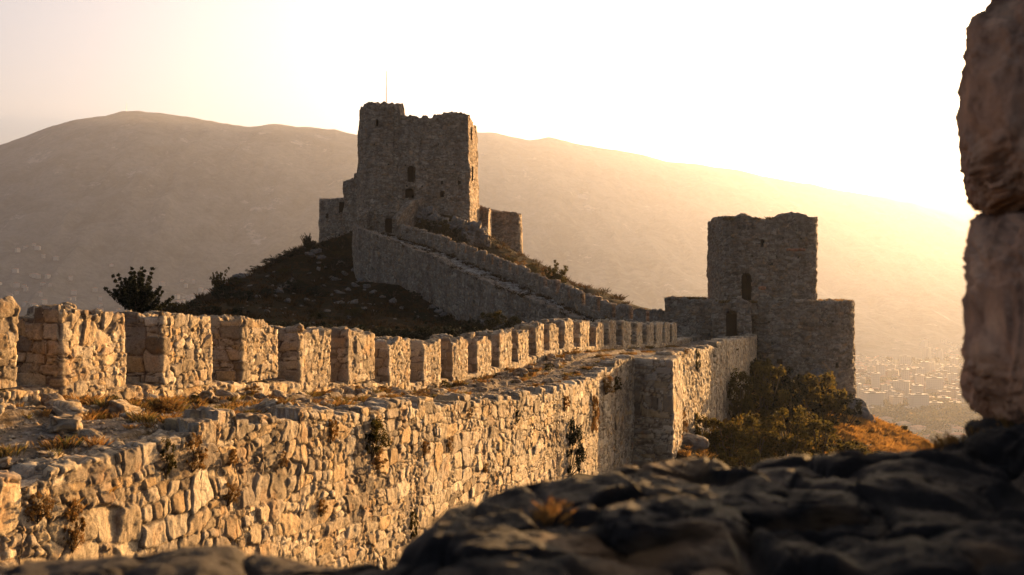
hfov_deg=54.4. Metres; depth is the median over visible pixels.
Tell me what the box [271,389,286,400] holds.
loose stone
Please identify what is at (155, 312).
loose stone
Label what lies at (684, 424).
wall shrub
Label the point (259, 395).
loose stone
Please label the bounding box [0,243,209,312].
town
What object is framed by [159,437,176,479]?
wall shrub
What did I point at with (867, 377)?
apartment block
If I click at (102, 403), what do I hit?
dry grass
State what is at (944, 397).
apartment block
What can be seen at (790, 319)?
tower
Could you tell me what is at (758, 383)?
shrub
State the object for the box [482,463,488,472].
wall shrub
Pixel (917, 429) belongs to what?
house
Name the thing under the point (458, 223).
crag
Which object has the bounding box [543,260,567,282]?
tree
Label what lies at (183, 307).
shrub
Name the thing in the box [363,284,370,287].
rock
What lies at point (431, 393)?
loose stone
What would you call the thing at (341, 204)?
window
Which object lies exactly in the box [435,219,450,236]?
shrub
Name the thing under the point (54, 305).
loose stone
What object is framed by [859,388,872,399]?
apartment block
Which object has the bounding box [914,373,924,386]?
apartment block
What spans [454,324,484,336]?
shrub
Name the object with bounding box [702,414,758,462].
shrub
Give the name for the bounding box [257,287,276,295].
shrub
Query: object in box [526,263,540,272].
shrub
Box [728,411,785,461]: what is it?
shrub
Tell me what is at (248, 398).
loose stone
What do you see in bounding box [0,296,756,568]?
curtain wall
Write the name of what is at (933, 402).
apartment block
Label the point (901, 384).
apartment block
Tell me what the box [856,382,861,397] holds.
apartment block
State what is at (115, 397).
plant
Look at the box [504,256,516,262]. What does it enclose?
shrub
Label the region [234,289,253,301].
shrub
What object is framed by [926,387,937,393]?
apartment block
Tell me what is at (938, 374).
apartment block
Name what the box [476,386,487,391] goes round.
loose stone
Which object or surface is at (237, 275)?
rock
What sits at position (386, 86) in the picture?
flagpole
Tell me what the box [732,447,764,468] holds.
shrub
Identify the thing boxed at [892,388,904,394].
apartment block
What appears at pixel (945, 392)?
apartment block
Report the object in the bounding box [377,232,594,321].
dry grass
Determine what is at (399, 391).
loose stone
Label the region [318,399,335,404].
loose stone
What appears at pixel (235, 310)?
shrub
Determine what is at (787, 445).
shrub
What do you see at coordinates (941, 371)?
apartment block
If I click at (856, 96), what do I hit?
sky
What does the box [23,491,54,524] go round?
wall shrub
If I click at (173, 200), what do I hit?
mountains
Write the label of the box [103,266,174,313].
shrub
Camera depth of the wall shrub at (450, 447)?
23.91 m
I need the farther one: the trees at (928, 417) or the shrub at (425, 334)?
the trees at (928, 417)
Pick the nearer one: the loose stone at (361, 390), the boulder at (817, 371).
the loose stone at (361, 390)
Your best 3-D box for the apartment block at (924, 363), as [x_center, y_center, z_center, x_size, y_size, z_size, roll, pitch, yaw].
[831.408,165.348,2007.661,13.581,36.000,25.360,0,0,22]
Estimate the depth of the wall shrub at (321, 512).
17.74 m
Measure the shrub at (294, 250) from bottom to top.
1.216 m
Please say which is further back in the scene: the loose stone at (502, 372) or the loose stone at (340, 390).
the loose stone at (502, 372)
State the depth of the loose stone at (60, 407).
14.68 m
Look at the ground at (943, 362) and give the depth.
2391.64 m
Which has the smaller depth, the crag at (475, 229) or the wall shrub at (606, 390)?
the wall shrub at (606, 390)
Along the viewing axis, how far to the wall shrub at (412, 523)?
21.83 m
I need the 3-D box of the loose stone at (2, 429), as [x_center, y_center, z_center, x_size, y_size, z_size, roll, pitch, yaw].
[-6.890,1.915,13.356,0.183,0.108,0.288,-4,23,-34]
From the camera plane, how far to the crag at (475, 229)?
131.80 m
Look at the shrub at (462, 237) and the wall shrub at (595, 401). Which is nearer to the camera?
the wall shrub at (595, 401)
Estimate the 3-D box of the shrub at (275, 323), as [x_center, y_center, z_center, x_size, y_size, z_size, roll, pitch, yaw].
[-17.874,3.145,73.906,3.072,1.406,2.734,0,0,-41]
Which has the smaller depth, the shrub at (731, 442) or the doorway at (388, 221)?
the shrub at (731, 442)
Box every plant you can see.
[105,394,121,400]
[149,400,180,413]
[188,394,199,402]
[245,385,262,394]
[276,397,291,404]
[317,391,330,396]
[409,391,426,396]
[440,379,450,387]
[504,366,512,371]
[543,363,554,370]
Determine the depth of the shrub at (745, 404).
65.55 m
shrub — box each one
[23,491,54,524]
[63,498,86,552]
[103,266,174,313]
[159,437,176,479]
[160,302,182,312]
[175,303,189,311]
[181,433,207,472]
[184,299,205,310]
[197,304,222,314]
[209,267,229,287]
[210,282,240,299]
[222,482,240,506]
[225,277,242,283]
[226,307,252,315]
[227,449,238,465]
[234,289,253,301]
[245,266,261,271]
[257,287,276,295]
[261,258,282,264]
[265,321,285,325]
[276,250,296,257]
[278,451,289,467]
[280,320,311,328]
[282,279,309,290]
[287,248,304,254]
[302,241,317,251]
[307,312,328,318]
[315,322,332,327]
[317,499,327,516]
[318,240,334,249]
[327,419,338,443]
[334,234,348,248]
[338,256,352,266]
[338,324,365,329]
[362,325,400,337]
[365,416,391,460]
[372,449,387,469]
[381,284,405,296]
[389,326,422,339]
[401,290,421,301]
[410,325,440,339]
[410,509,418,539]
[418,218,428,228]
[421,441,430,455]
[423,219,438,232]
[431,315,454,326]
[433,325,466,336]
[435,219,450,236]
[445,321,466,333]
[446,227,460,242]
[446,437,453,451]
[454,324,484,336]
[456,233,469,242]
[467,319,483,330]
[467,408,472,418]
[480,309,511,329]
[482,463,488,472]
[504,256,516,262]
[505,314,521,327]
[514,260,526,264]
[515,410,520,422]
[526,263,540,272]
[548,268,567,283]
[562,396,569,411]
[566,417,586,475]
[591,395,599,432]
[603,375,614,394]
[614,376,621,390]
[681,410,687,434]
[694,413,728,455]
[695,349,700,371]
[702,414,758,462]
[711,453,738,467]
[726,368,759,422]
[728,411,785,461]
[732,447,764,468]
[735,361,791,421]
[744,416,778,436]
[750,355,762,378]
[750,358,781,393]
[759,405,821,457]
[767,366,801,399]
[771,374,824,422]
[790,449,814,457]
[791,370,846,426]
[791,413,856,454]
[792,376,819,406]
[819,380,837,404]
[826,390,862,431]
[826,434,870,454]
[900,425,911,433]
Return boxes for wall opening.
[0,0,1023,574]
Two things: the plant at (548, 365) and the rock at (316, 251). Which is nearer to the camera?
the plant at (548, 365)
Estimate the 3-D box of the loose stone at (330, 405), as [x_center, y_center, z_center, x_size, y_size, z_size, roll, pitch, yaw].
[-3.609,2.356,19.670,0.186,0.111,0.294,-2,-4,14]
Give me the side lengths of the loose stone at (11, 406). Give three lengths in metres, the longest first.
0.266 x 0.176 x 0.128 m
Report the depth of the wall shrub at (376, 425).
19.73 m
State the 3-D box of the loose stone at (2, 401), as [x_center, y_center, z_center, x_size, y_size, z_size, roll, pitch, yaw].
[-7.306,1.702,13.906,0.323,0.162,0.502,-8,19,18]
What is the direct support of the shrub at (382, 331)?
on the hill
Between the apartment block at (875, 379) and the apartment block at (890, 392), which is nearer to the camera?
the apartment block at (890, 392)
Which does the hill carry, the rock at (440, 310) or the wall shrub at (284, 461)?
the rock at (440, 310)
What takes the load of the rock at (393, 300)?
on the hill
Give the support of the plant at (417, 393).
on the curtain wall at (146, 508)
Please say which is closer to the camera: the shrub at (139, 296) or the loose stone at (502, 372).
the loose stone at (502, 372)
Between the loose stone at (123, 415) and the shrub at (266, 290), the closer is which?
the loose stone at (123, 415)
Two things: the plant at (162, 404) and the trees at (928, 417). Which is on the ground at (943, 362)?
the trees at (928, 417)
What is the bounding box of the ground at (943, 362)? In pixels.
[893,358,960,443]
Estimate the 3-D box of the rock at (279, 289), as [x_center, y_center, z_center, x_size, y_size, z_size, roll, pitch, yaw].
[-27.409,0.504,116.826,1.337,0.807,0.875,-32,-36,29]
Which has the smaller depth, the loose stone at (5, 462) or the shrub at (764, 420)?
the loose stone at (5, 462)
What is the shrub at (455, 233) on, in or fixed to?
on the hill
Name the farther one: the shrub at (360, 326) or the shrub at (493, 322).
the shrub at (493, 322)
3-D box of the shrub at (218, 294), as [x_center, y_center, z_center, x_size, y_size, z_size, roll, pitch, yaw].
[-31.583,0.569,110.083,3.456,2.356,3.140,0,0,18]
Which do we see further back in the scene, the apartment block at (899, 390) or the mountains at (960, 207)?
the mountains at (960, 207)
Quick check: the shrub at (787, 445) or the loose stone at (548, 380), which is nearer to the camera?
the loose stone at (548, 380)
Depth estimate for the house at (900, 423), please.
1234.98 m
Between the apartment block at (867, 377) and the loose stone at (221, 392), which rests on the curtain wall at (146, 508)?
the loose stone at (221, 392)
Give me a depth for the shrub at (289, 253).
136.49 m
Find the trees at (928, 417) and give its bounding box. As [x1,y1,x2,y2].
[858,354,982,442]
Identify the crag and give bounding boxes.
[416,204,440,222]
[424,214,448,226]
[446,216,467,232]
[456,231,475,245]
[461,221,488,237]
[473,234,490,247]
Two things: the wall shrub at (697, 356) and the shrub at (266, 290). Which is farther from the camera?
the shrub at (266, 290)
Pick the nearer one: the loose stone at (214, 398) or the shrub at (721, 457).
the loose stone at (214, 398)
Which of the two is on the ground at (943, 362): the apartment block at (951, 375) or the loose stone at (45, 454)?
the apartment block at (951, 375)
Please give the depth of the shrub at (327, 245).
137.97 m
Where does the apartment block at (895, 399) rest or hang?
on the ground at (943, 362)
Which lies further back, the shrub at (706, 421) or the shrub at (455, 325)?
the shrub at (455, 325)
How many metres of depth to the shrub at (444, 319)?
108.52 m
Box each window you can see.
[339,202,343,212]
[407,166,413,181]
[760,239,764,246]
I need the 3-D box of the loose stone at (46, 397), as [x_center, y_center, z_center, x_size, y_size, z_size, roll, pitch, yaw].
[-7.131,1.836,15.680,0.731,0.274,0.402,21,7,37]
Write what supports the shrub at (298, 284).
on the hill
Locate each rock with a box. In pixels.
[232,274,244,277]
[274,287,283,292]
[305,252,316,256]
[310,248,321,253]
[316,255,325,259]
[347,299,357,303]
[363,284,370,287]
[389,297,396,302]
[434,308,442,312]
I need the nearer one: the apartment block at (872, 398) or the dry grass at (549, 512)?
the dry grass at (549, 512)
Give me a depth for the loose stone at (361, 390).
25.07 m
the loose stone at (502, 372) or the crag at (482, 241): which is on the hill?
the crag at (482, 241)
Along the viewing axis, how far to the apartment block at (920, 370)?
1912.20 m
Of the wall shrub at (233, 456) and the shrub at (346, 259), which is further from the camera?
the shrub at (346, 259)
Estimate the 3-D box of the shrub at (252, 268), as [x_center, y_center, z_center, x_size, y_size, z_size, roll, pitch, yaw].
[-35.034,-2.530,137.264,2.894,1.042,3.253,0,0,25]
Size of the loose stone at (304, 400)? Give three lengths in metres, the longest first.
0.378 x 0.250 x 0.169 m
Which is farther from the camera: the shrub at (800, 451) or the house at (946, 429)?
the house at (946, 429)
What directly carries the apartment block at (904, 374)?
on the ground at (943, 362)
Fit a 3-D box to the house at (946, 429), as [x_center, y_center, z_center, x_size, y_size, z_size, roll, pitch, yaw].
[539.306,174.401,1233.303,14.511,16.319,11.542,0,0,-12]
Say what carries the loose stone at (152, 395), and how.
on the curtain wall at (146, 508)
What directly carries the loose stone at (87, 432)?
on the curtain wall at (146, 508)
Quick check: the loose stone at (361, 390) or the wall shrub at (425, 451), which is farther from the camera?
the loose stone at (361, 390)
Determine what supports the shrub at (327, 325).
on the hill
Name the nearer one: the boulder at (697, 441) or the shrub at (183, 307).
the boulder at (697, 441)
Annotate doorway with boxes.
[385,218,391,232]
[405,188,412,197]
[726,314,737,335]
[741,272,751,299]
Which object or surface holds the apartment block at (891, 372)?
on the ground at (943, 362)
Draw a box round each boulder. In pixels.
[682,433,708,450]
[810,368,834,391]
[845,398,867,407]
[850,406,875,422]
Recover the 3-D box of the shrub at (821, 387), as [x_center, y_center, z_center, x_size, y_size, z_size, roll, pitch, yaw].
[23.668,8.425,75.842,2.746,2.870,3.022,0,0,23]
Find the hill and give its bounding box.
[161,214,916,475]
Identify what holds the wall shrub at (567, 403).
attached to the curtain wall at (146, 508)
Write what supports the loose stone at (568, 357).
on the curtain wall at (146, 508)
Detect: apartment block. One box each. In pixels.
[856,376,865,384]
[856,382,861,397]
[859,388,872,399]
[862,375,870,382]
[862,391,882,405]
[867,365,875,371]
[871,372,879,387]
[876,363,884,375]
[880,383,890,391]
[884,389,895,398]
[887,363,894,369]
[887,369,898,378]
[889,394,902,404]
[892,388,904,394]
[893,379,909,395]
[901,368,908,380]
[903,405,916,408]
[908,392,929,409]
[911,383,923,393]
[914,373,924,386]
[916,367,925,374]
[921,360,927,374]
[925,376,942,390]
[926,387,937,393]
[928,361,932,371]
[929,400,943,407]
[934,372,944,380]
[936,369,946,373]
[937,390,950,396]
[937,396,950,399]
[947,372,956,384]
[948,387,960,397]
[949,365,957,375]
[951,378,959,382]
[951,382,959,387]
[957,394,965,402]
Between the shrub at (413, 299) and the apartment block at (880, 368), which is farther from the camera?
the apartment block at (880, 368)
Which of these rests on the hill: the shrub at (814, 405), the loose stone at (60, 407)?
the shrub at (814, 405)
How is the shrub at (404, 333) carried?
on the hill
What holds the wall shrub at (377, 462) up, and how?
attached to the curtain wall at (146, 508)
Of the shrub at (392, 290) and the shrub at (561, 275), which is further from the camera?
the shrub at (392, 290)
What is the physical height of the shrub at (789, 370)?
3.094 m
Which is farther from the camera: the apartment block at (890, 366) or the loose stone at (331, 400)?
the apartment block at (890, 366)
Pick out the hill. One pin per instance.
(300, 262)
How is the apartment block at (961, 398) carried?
on the ground at (943, 362)
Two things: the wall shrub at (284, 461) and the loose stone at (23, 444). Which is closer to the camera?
the loose stone at (23, 444)
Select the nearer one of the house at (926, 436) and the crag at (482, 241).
the crag at (482, 241)
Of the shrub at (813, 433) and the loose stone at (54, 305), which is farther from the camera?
the shrub at (813, 433)
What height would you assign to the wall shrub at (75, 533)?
0.684 m
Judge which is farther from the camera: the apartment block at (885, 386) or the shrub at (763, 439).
the apartment block at (885, 386)
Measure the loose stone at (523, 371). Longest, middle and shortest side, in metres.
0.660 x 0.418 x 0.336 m
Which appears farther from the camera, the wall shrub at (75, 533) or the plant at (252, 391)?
the plant at (252, 391)
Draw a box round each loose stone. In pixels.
[0,398,6,407]
[0,404,4,416]
[0,424,5,433]
[0,456,12,468]
[5,404,15,408]
[16,441,29,449]
[34,449,65,458]
[40,392,64,405]
[41,304,66,313]
[42,414,82,433]
[44,399,87,419]
[57,302,76,308]
[77,428,104,439]
[88,308,102,314]
[104,399,141,416]
[119,411,145,418]
[142,394,160,402]
[144,310,159,313]
[198,389,214,401]
[209,395,218,401]
[215,389,239,399]
[241,397,277,412]
[244,396,256,400]
[254,393,265,398]
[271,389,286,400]
[290,323,303,332]
[297,398,311,402]
[314,396,328,399]
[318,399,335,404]
[325,388,343,393]
[325,404,334,407]
[340,386,356,394]
[350,328,363,331]
[354,388,367,394]
[366,397,389,400]
[388,386,399,392]
[393,389,406,393]
[427,391,438,394]
[460,333,471,337]
[475,382,485,385]
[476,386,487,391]
[498,371,508,374]
[513,368,528,374]
[542,377,553,383]
[546,353,555,359]
[551,360,561,368]
[565,354,572,360]
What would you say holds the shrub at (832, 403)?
on the hill
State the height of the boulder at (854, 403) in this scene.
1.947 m
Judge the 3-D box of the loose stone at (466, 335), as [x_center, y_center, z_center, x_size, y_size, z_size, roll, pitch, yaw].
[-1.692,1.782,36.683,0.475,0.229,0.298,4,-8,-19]
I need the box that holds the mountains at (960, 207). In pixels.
[875,194,979,219]
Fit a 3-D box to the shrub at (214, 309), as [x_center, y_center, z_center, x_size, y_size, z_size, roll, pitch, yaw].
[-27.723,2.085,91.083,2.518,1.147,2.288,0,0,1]
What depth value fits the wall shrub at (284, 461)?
16.43 m
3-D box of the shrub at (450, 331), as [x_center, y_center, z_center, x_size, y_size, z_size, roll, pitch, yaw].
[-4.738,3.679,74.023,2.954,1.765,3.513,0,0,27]
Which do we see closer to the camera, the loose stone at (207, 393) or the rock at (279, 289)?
the loose stone at (207, 393)
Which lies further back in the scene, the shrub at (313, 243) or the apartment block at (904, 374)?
the apartment block at (904, 374)
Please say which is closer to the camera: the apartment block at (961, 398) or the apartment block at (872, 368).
the apartment block at (961, 398)
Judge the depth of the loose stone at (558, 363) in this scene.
42.71 m
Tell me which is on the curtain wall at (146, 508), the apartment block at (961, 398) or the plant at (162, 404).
the plant at (162, 404)
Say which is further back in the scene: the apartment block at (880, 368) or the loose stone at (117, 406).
the apartment block at (880, 368)
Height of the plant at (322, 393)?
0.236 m
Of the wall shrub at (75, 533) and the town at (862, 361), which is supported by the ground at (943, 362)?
the town at (862, 361)
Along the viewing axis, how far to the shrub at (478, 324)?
85.81 m
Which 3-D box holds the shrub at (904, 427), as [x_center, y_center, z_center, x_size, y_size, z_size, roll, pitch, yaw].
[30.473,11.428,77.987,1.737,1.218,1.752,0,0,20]
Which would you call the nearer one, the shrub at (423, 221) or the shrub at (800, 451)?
the shrub at (800, 451)
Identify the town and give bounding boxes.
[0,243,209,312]
[855,338,974,437]
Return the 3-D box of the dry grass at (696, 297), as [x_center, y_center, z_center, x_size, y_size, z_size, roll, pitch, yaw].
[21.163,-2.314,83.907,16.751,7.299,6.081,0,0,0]
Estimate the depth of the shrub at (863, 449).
58.73 m
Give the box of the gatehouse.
[352,197,423,256]
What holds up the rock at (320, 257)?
on the hill
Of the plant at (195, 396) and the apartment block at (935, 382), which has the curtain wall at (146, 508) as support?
the plant at (195, 396)
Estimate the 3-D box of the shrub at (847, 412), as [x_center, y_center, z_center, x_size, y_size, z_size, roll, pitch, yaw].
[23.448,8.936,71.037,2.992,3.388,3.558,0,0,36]
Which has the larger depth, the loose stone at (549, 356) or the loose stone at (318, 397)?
the loose stone at (549, 356)
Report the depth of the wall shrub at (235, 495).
14.92 m
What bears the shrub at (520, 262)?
on the hill
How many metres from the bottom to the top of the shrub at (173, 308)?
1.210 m
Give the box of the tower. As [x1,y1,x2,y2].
[664,212,856,399]
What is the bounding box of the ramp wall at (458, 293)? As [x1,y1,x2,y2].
[352,222,664,328]
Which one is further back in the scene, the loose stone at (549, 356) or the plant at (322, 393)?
the loose stone at (549, 356)
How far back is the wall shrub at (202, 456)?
14.02 m
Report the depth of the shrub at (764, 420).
59.87 m
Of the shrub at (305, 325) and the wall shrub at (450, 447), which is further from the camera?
the shrub at (305, 325)
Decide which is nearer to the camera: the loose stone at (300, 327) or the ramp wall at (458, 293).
the loose stone at (300, 327)
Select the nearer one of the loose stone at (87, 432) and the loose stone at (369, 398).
the loose stone at (87, 432)
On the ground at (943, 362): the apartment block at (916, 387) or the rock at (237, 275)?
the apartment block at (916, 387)
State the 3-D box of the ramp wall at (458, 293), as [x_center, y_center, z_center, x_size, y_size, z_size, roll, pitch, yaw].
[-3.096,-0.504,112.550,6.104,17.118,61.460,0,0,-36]
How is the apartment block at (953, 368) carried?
on the ground at (943, 362)
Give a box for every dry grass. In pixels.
[0,345,738,511]
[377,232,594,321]
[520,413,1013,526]
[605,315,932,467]
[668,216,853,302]
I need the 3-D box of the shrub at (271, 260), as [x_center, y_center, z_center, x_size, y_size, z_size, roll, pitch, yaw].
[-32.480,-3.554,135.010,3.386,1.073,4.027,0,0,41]
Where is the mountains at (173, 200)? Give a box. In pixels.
[0,111,969,359]
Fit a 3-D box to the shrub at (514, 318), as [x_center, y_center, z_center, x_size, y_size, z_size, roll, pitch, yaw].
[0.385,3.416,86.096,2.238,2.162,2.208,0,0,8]
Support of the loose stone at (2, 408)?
on the curtain wall at (146, 508)
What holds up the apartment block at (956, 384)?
on the ground at (943, 362)
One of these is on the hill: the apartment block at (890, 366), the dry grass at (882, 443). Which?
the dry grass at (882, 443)
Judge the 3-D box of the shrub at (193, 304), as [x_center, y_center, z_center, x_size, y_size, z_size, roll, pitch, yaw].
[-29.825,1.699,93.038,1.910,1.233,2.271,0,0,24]
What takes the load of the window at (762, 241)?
in the tower
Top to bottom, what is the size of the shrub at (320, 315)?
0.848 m
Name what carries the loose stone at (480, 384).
on the curtain wall at (146, 508)
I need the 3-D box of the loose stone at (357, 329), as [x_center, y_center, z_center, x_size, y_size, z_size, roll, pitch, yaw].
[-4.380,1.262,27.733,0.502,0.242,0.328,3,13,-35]
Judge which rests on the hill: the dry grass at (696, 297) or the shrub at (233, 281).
the shrub at (233, 281)
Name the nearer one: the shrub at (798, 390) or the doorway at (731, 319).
the shrub at (798, 390)
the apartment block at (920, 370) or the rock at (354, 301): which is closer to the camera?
the rock at (354, 301)
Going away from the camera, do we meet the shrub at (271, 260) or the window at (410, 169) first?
the shrub at (271, 260)
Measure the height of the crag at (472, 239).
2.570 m
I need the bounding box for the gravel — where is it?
[0,355,604,469]
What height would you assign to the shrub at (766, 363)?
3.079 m
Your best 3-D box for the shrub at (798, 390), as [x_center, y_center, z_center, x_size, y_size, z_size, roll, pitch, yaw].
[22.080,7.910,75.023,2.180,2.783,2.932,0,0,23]
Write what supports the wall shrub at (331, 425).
attached to the curtain wall at (146, 508)
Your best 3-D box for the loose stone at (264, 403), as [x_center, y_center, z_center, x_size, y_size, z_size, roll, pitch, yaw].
[-4.498,2.222,17.822,0.681,0.326,0.452,-21,14,-23]
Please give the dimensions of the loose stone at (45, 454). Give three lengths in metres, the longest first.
0.462 x 0.306 x 0.158 m
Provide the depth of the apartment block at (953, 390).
1609.61 m
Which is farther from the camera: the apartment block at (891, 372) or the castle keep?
the apartment block at (891, 372)
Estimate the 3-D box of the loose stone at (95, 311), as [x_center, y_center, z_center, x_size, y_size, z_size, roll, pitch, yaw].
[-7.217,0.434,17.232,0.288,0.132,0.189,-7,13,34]
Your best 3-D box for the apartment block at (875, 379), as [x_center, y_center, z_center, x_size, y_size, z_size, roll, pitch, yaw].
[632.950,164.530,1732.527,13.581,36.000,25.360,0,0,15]
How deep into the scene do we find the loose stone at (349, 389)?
25.19 m
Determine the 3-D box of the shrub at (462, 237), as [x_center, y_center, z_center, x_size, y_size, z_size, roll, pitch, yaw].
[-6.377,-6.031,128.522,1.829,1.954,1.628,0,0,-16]
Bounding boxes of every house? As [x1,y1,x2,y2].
[880,416,893,422]
[895,421,911,426]
[909,425,925,429]
[910,427,924,431]
[923,434,934,441]
[940,423,949,432]
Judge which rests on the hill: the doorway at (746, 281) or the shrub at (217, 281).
the shrub at (217, 281)
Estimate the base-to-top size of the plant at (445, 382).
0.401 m
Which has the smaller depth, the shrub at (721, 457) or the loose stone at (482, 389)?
the loose stone at (482, 389)
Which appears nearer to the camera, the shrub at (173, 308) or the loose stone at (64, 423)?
the loose stone at (64, 423)
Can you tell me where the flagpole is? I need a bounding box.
[386,71,386,102]
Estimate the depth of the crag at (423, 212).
135.23 m
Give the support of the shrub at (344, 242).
on the hill
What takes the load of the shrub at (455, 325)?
on the hill
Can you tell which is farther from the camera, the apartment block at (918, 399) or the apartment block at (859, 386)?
the apartment block at (859, 386)
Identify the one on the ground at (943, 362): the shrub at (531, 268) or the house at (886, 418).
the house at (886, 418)
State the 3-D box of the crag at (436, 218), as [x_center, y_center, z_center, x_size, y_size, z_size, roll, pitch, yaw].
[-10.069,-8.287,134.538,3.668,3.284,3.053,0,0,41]
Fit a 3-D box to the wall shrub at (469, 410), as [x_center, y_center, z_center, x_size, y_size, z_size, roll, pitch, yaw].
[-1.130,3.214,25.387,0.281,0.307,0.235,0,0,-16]
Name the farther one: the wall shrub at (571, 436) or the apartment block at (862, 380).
the apartment block at (862, 380)
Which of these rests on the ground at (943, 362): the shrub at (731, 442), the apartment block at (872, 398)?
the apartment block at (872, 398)
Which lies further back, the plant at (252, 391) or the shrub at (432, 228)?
the shrub at (432, 228)
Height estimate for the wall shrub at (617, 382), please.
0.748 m
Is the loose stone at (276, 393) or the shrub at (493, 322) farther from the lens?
the shrub at (493, 322)
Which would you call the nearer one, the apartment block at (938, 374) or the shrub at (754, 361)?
the shrub at (754, 361)
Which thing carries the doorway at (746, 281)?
in the tower
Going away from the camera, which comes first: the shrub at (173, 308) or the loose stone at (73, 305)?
the loose stone at (73, 305)
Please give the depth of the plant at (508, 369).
39.65 m
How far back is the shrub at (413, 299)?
120.58 m
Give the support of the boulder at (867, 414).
on the hill
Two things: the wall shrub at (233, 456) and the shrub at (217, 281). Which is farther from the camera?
the shrub at (217, 281)
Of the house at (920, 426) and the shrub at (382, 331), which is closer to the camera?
the shrub at (382, 331)
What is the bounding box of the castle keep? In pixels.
[318,101,522,253]
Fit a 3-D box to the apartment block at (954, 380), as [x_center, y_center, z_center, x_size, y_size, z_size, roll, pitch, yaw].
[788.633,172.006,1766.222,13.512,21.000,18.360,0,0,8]
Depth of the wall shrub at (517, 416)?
29.54 m
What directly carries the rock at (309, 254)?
on the hill
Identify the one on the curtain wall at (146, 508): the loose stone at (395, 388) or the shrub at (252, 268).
the loose stone at (395, 388)
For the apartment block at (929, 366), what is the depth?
2060.62 m
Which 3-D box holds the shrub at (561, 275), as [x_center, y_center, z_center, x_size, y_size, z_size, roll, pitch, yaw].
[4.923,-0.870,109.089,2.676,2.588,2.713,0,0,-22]
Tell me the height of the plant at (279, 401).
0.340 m
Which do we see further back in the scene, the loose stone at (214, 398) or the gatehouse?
the gatehouse
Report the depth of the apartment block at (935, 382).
1633.29 m
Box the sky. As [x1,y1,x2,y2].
[0,0,989,199]
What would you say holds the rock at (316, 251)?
on the hill
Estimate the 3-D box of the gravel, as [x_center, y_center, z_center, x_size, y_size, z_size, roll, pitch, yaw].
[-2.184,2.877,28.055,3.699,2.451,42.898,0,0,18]

